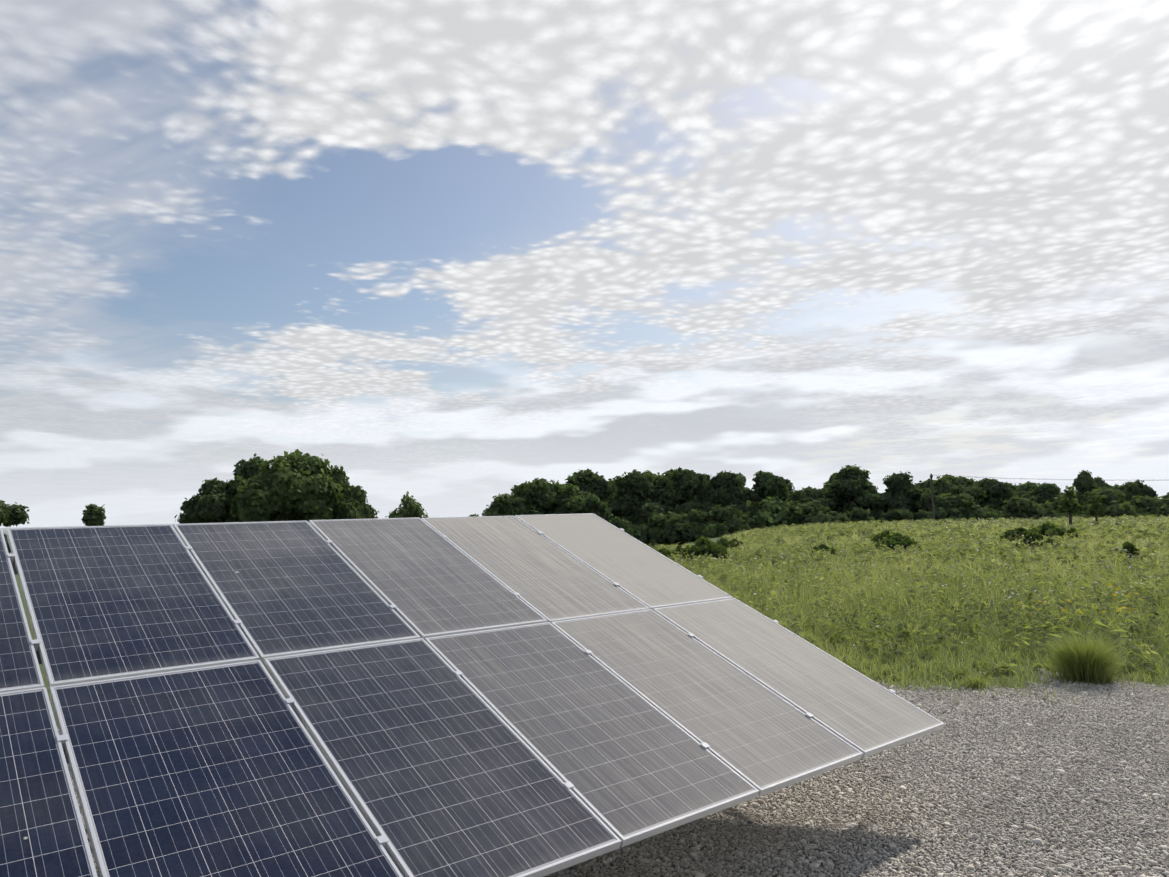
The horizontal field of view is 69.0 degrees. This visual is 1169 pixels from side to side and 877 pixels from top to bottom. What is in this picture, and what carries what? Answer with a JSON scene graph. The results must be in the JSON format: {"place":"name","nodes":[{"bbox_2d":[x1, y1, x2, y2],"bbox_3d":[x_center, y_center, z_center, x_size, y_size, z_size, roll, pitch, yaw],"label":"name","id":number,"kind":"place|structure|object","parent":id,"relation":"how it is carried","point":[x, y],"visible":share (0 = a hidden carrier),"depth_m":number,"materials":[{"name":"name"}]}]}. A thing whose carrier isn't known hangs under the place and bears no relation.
{"place":"outdoors","nodes":[
{"label":"outdoors","id":0,"kind":"place"},
{"bbox_2d":[0,514,1168,726],"bbox_3d":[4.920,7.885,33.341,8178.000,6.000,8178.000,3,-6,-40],"label":"ground","id":1,"kind":"structure","parent":0,"point":[954,684],"depth_m":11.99,"materials":[{"name":"green plant"}]},
{"bbox_2d":[0,499,29,552],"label":"tree","id":2,"kind":"object","parent":1,"relation":"on","point":[14,514],"visible":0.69,"depth_m":124.46,"materials":[{"name":"green plant"}]},
{"bbox_2d":[82,503,105,525],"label":"tree","id":3,"kind":"object","parent":1,"relation":"on","point":[93,515],"visible":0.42,"depth_m":128.99,"materials":[{"name":"green plant"}]},
{"bbox_2d":[174,477,240,523],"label":"tree","id":4,"kind":"object","parent":1,"relation":"on","point":[210,503],"visible":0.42,"depth_m":107.66,"materials":[{"name":"green plant"}]},
{"bbox_2d":[229,453,266,502],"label":"tree","id":5,"kind":"object","parent":1,"relation":"on","point":[246,470],"visible":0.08,"depth_m":122.94,"materials":[{"name":"green plant"}]},
{"bbox_2d":[224,449,343,521],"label":"tree","id":6,"kind":"object","parent":1,"relation":"on","point":[296,485],"visible":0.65,"depth_m":110.72,"materials":[{"name":"green plant"}]},
{"bbox_2d":[328,465,367,518],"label":"tree","id":7,"kind":"object","parent":1,"relation":"on","point":[353,499],"visible":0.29,"depth_m":119.52,"materials":[{"name":"green plant"}]},
{"bbox_2d":[359,501,378,518],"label":"small tree","id":8,"kind":"object","parent":1,"relation":"on","point":[367,511],"visible":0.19,"depth_m":153.24,"materials":[{"name":"green plant"}]},
{"bbox_2d":[385,491,427,517],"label":"sparse tree","id":9,"kind":"object","parent":1,"relation":"on","point":[413,508],"visible":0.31,"depth_m":154.75,"materials":[{"name":"green plant"}]},
{"bbox_2d":[467,493,524,516],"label":"tree","id":10,"kind":"object","parent":1,"relation":"on","point":[502,505],"visible":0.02,"depth_m":131.83,"materials":[{"name":"green plant"}]},
{"bbox_2d":[514,497,523,505],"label":"tree","id":11,"kind":"object","parent":1,"relation":"on","point":[518,500],"depth_m":154.70,"materials":[{"name":"green plant"}]},
{"bbox_2d":[510,478,554,498],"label":"tree","id":12,"kind":"object","parent":1,"relation":"on","point":[516,490],"visible":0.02,"depth_m":164.70,"materials":[{"name":"green plant"}]},
{"bbox_2d":[505,478,612,522],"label":"tree","id":13,"kind":"object","parent":1,"relation":"on","point":[541,497],"visible":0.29,"depth_m":132.75,"materials":[{"name":"green plant"}]},
{"bbox_2d":[565,469,613,500],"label":"tree","id":14,"kind":"object","parent":1,"relation":"on","point":[570,479],"depth_m":165.12,"materials":[{"name":"green plant"}]},
{"bbox_2d":[572,468,625,521],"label":"tree","id":15,"kind":"object","parent":1,"relation":"on","point":[588,482],"visible":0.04,"depth_m":144.67,"materials":[{"name":"green plant"}]},
{"bbox_2d":[57,671,1168,876],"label":"gravel pad","id":16,"kind":"object","parent":1,"relation":"on","point":[568,871],"visible":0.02,"depth_m":5.50,"materials":[{"name":"grey gravel"}]},
{"bbox_2d":[0,513,944,876],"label":"solar array","id":17,"kind":"object","parent":16,"relation":"on","point":[530,695],"visible":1,"depth_m":4.71,"materials":[{"name":"blue glass"}]},
{"bbox_2d":[574,668,1168,876],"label":"gravel stones","id":18,"kind":"object","parent":16,"relation":"on","point":[1124,723],"visible":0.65,"depth_m":5.88,"materials":[{"name":"grey gravel"}]},
{"bbox_2d":[607,516,651,546],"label":"bush","id":19,"kind":"object","parent":1,"relation":"on","point":[641,534],"visible":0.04,"depth_m":124.88,"materials":[{"name":"green plant"}]},
{"bbox_2d":[607,470,665,499],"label":"tree","id":20,"kind":"object","parent":1,"relation":"on","point":[613,485],"depth_m":167.47,"materials":[{"name":"green plant"}]},
{"bbox_2d":[606,469,695,525],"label":"tree","id":21,"kind":"object","parent":1,"relation":"on","point":[634,487],"visible":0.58,"depth_m":144.61,"materials":[{"name":"green plant"}]},
{"bbox_2d":[639,511,684,546],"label":"bush","id":22,"kind":"object","parent":1,"relation":"on","point":[656,523],"visible":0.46,"depth_m":125.04,"materials":[{"name":"green plant"}]},
{"bbox_2d":[657,548,677,558],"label":"edge bush","id":23,"kind":"object","parent":1,"relation":"on","point":[664,551],"visible":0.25,"depth_m":34.16,"materials":[{"name":"green plant"}]},
{"bbox_2d":[662,469,673,481],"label":"tree","id":24,"kind":"object","parent":1,"relation":"on","point":[667,473],"visible":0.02,"depth_m":175.79,"materials":[{"name":"green plant"}]},
{"bbox_2d":[640,467,712,519],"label":"tree","id":25,"kind":"object","parent":1,"relation":"on","point":[691,482],"visible":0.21,"depth_m":145.05,"materials":[{"name":"green plant"}]},
{"bbox_2d":[662,509,733,544],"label":"bush","id":26,"kind":"object","parent":1,"relation":"on","point":[694,525],"visible":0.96,"depth_m":120.76,"materials":[{"name":"green plant"}]},
{"bbox_2d":[675,535,729,561],"bbox_3d":[4.595,4.494,33.274,2.038,1.501,1.854,-3,-5,20],"label":"edge bush","id":27,"kind":"object","parent":1,"relation":"on","point":[702,546],"visible":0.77,"depth_m":32.98,"materials":[{"name":"green plant"}]},
{"bbox_2d":[710,536,740,549],"bbox_3d":[6.630,5.203,40.248,1.510,1.191,1.563,1,-5,-24],"label":"edge bush","id":28,"kind":"object","parent":1,"relation":"on","point":[725,543],"visible":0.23,"depth_m":40.02,"materials":[{"name":"green plant"}]},
{"bbox_2d":[695,471,764,515],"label":"tree","id":29,"kind":"object","parent":1,"relation":"on","point":[722,488],"visible":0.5,"depth_m":141.33,"materials":[{"name":"green plant"}]},
{"bbox_2d":[710,504,758,534],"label":"bush","id":30,"kind":"object","parent":1,"relation":"on","point":[732,518],"visible":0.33,"depth_m":122.83,"materials":[{"name":"green plant"}]},
{"bbox_2d":[725,470,746,488],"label":"tree","id":31,"kind":"object","parent":1,"relation":"on","point":[743,480],"visible":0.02,"depth_m":161.19,"materials":[{"name":"green plant"}]},
{"bbox_2d":[730,537,743,545],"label":"edge bush","id":32,"kind":"object","parent":1,"relation":"on","point":[733,540],"visible":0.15,"depth_m":50.15,"materials":[{"name":"green plant"}]},
{"bbox_2d":[749,470,791,514],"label":"tree","id":33,"kind":"object","parent":1,"relation":"on","point":[768,484],"visible":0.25,"depth_m":141.11,"materials":[{"name":"green plant"}]},
{"bbox_2d":[751,478,796,495],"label":"tree","id":34,"kind":"object","parent":1,"relation":"on","point":[789,485],"depth_m":156.21,"materials":[{"name":"green plant"}]},
{"bbox_2d":[741,496,808,529],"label":"bush","id":35,"kind":"object","parent":1,"relation":"on","point":[770,512],"visible":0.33,"depth_m":124.01,"materials":[{"name":"green plant"}]},
{"bbox_2d":[788,486,836,511],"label":"tree","id":36,"kind":"object","parent":1,"relation":"on","point":[807,494],"visible":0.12,"depth_m":145.79,"materials":[{"name":"green plant"}]},
{"bbox_2d":[785,500,852,525],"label":"bush","id":37,"kind":"object","parent":1,"relation":"on","point":[819,513],"visible":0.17,"depth_m":123.81,"materials":[{"name":"green plant"}]},
{"bbox_2d":[809,544,836,556],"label":"edge bush","id":38,"kind":"object","parent":1,"relation":"on","point":[825,547],"visible":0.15,"depth_m":35.01,"materials":[{"name":"green plant"}]},
{"bbox_2d":[819,471,878,508],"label":"tree","id":39,"kind":"object","parent":1,"relation":"on","point":[830,479],"depth_m":175.45,"materials":[{"name":"green plant"}]},
{"bbox_2d":[822,464,887,520],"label":"tree","id":40,"kind":"object","parent":1,"relation":"on","point":[855,487],"visible":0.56,"depth_m":148.12,"materials":[{"name":"green plant"}]},
{"bbox_2d":[839,507,880,522],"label":"bush","id":41,"kind":"object","parent":1,"relation":"on","point":[856,514],"visible":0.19,"depth_m":127.41,"materials":[{"name":"green plant"}]},
{"bbox_2d":[870,530,896,543],"bbox_3d":[15.661,5.312,43.905,1.672,1.176,2.024,-2,-5,6],"label":"edge bush","id":42,"kind":"object","parent":1,"relation":"on","point":[882,535],"visible":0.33,"depth_m":43.66,"materials":[{"name":"green plant"}]},
{"bbox_2d":[876,508,916,522],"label":"bush","id":43,"kind":"object","parent":1,"relation":"on","point":[898,515],"visible":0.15,"depth_m":131.60,"materials":[{"name":"green plant"}]},
{"bbox_2d":[875,536,921,554],"bbox_3d":[13.182,4.645,35.655,1.936,1.153,1.603,-5,-6,40],"label":"edge bush","id":44,"kind":"object","parent":1,"relation":"on","point":[894,541],"visible":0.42,"depth_m":35.43,"materials":[{"name":"green plant"}]},
{"bbox_2d":[886,531,914,541],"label":"edge bush","id":45,"kind":"object","parent":1,"relation":"on","point":[902,536],"visible":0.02,"depth_m":39.78,"materials":[{"name":"green plant"}]},
{"bbox_2d":[877,470,931,513],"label":"tree","id":46,"kind":"object","parent":1,"relation":"on","point":[899,485],"visible":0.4,"depth_m":146.61,"materials":[{"name":"green plant"}]},
{"bbox_2d":[913,509,927,520],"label":"bush","id":47,"kind":"object","parent":1,"relation":"on","point":[920,514],"depth_m":132.91,"materials":[{"name":"green plant"}]},
{"bbox_2d":[678,516,1165,645],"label":"meadow umbels","id":48,"kind":"object","parent":1,"relation":"on","point":[967,556],"visible":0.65,"depth_m":24.99,"materials":[{"name":"white plant"}]},
{"bbox_2d":[912,478,935,488],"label":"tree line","id":49,"kind":"object","parent":1,"relation":"on","point":[925,484],"depth_m":177.16,"materials":[{"name":"green plant"}]},
{"bbox_2d":[692,520,1167,629],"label":"yellow blooms","id":50,"kind":"object","parent":1,"relation":"on","point":[1117,588],"visible":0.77,"depth_m":12.43,"materials":[{"name":"yellow plant"}]},
{"bbox_2d":[905,474,986,511],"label":"tree","id":51,"kind":"object","parent":1,"relation":"on","point":[951,484],"visible":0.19,"depth_m":143.62,"materials":[{"name":"green plant"}]},
{"bbox_2d":[923,492,1001,521],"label":"bush","id":52,"kind":"object","parent":1,"relation":"on","point":[958,506],"visible":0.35,"depth_m":128.53,"materials":[{"name":"green plant"}]},
{"bbox_2d":[989,508,1004,518],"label":"bush","id":53,"kind":"object","parent":1,"relation":"on","point":[998,512],"depth_m":137.39,"materials":[{"name":"green plant"}]},
{"bbox_2d":[977,478,1018,511],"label":"tree","id":54,"kind":"object","parent":1,"relation":"on","point":[997,493],"visible":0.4,"depth_m":149.00,"materials":[{"name":"green plant"}]},
{"bbox_2d":[997,528,1039,541],"bbox_3d":[21.292,4.938,41.491,2.095,1.223,1.927,-2,-5,3],"label":"edge bush","id":55,"kind":"object","parent":1,"relation":"on","point":[1015,531],"visible":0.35,"depth_m":41.28,"materials":[{"name":"green plant"}]},
{"bbox_2d":[1008,483,1029,497],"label":"tree","id":56,"kind":"object","parent":1,"relation":"on","point":[1018,492],"visible":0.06,"depth_m":165.44,"materials":[{"name":"green plant"}]},
{"bbox_2d":[995,495,1061,519],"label":"bush","id":57,"kind":"object","parent":1,"relation":"on","point":[1014,507],"visible":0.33,"depth_m":135.27,"materials":[{"name":"green plant"}]},
{"bbox_2d":[1013,530,1043,548],"bbox_3d":[18.455,4.360,35.340,0.950,1.129,1.051,1,-5,-25],"label":"field bush","id":58,"kind":"object","parent":1,"relation":"on","point":[1029,535],"visible":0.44,"depth_m":35.15,"materials":[{"name":"green plant"}]},
{"bbox_2d":[930,474,1153,519],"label":"power line","id":59,"kind":"object","parent":1,"relation":"on","point":[933,511],"visible":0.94,"depth_m":112.48,"materials":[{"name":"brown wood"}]},
{"bbox_2d":[1024,482,1063,504],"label":"tree","id":60,"kind":"object","parent":1,"relation":"on","point":[1043,493],"visible":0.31,"depth_m":158.54,"materials":[{"name":"green plant"}]},
{"bbox_2d":[1015,481,1074,496],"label":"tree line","id":61,"kind":"object","parent":1,"relation":"on","point":[1027,486],"visible":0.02,"depth_m":176.83,"materials":[{"name":"green plant"}]},
{"bbox_2d":[1038,537,1064,545],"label":"edge bush","id":62,"kind":"object","parent":1,"relation":"on","point":[1050,540],"visible":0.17,"depth_m":35.77,"materials":[{"name":"green plant"}]},
{"bbox_2d":[1028,521,1077,538],"bbox_3d":[23.690,4.887,43.223,2.281,1.540,2.089,-6,-7,44],"label":"edge bush","id":63,"kind":"object","parent":1,"relation":"on","point":[1052,529],"visible":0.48,"depth_m":42.87,"materials":[{"name":"green plant"}]},
{"bbox_2d":[1036,497,1093,518],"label":"bush","id":64,"kind":"object","parent":1,"relation":"on","point":[1048,505],"visible":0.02,"depth_m":137.63,"materials":[{"name":"green plant"}]},
{"bbox_2d":[1055,486,1082,523],"bbox_3d":[33.976,5.033,59.582,1.717,3.494,1.661,-3,-5,18],"label":"tree","id":65,"kind":"object","parent":1,"relation":"on","point":[1069,505],"visible":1,"depth_m":59.36,"materials":[{"name":"green plant"}]},
{"bbox_2d":[1071,470,1114,505],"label":"tree","id":66,"kind":"object","parent":1,"relation":"on","point":[1083,482],"visible":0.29,"depth_m":153.65,"materials":[{"name":"green plant"}]},
{"bbox_2d":[1086,495,1104,524],"bbox_3d":[38.762,5.626,64.507,1.349,2.839,1.395,-5,-6,33],"label":"tree","id":67,"kind":"object","parent":1,"relation":"on","point":[1096,507],"visible":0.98,"depth_m":64.36,"materials":[{"name":"green plant"}]},
{"bbox_2d":[1092,476,1119,490],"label":"tree","id":68,"kind":"object","parent":1,"relation":"on","point":[1099,481],"visible":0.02,"depth_m":163.75,"materials":[{"name":"green plant"}]},
{"bbox_2d":[1078,488,1156,517],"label":"bush","id":69,"kind":"object","parent":1,"relation":"on","point":[1111,499],"visible":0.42,"depth_m":134.03,"materials":[{"name":"green plant"}]},
{"bbox_2d":[1117,541,1142,559],"bbox_3d":[18.256,3.868,28.536,0.818,0.878,0.739,-1,-5,-8],"label":"field bush","id":70,"kind":"object","parent":1,"relation":"on","point":[1131,548],"visible":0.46,"depth_m":28.46,"materials":[{"name":"green plant"}]},
{"bbox_2d":[1117,479,1146,502],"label":"tree","id":71,"kind":"object","parent":1,"relation":"on","point":[1129,489],"visible":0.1,"depth_m":154.56,"materials":[{"name":"green plant"}]},
{"bbox_2d":[1124,495,1168,516],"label":"bush","id":72,"kind":"object","parent":1,"relation":"on","point":[1146,504],"visible":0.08,"depth_m":137.85,"materials":[{"name":"green plant"}]},
{"bbox_2d":[1142,484,1157,497],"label":"tree","id":73,"kind":"object","parent":1,"relation":"on","point":[1149,491],"visible":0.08,"depth_m":171.04,"materials":[{"name":"green plant"}]},
{"bbox_2d":[1148,496,1168,517],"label":"bush","id":74,"kind":"object","parent":1,"relation":"on","point":[1157,511],"visible":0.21,"depth_m":136.75,"materials":[{"name":"green plant"}]},
{"bbox_2d":[0,0,1168,527],"label":"sky","id":75,"kind":"structure","parent":0,"point":[454,255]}
]}

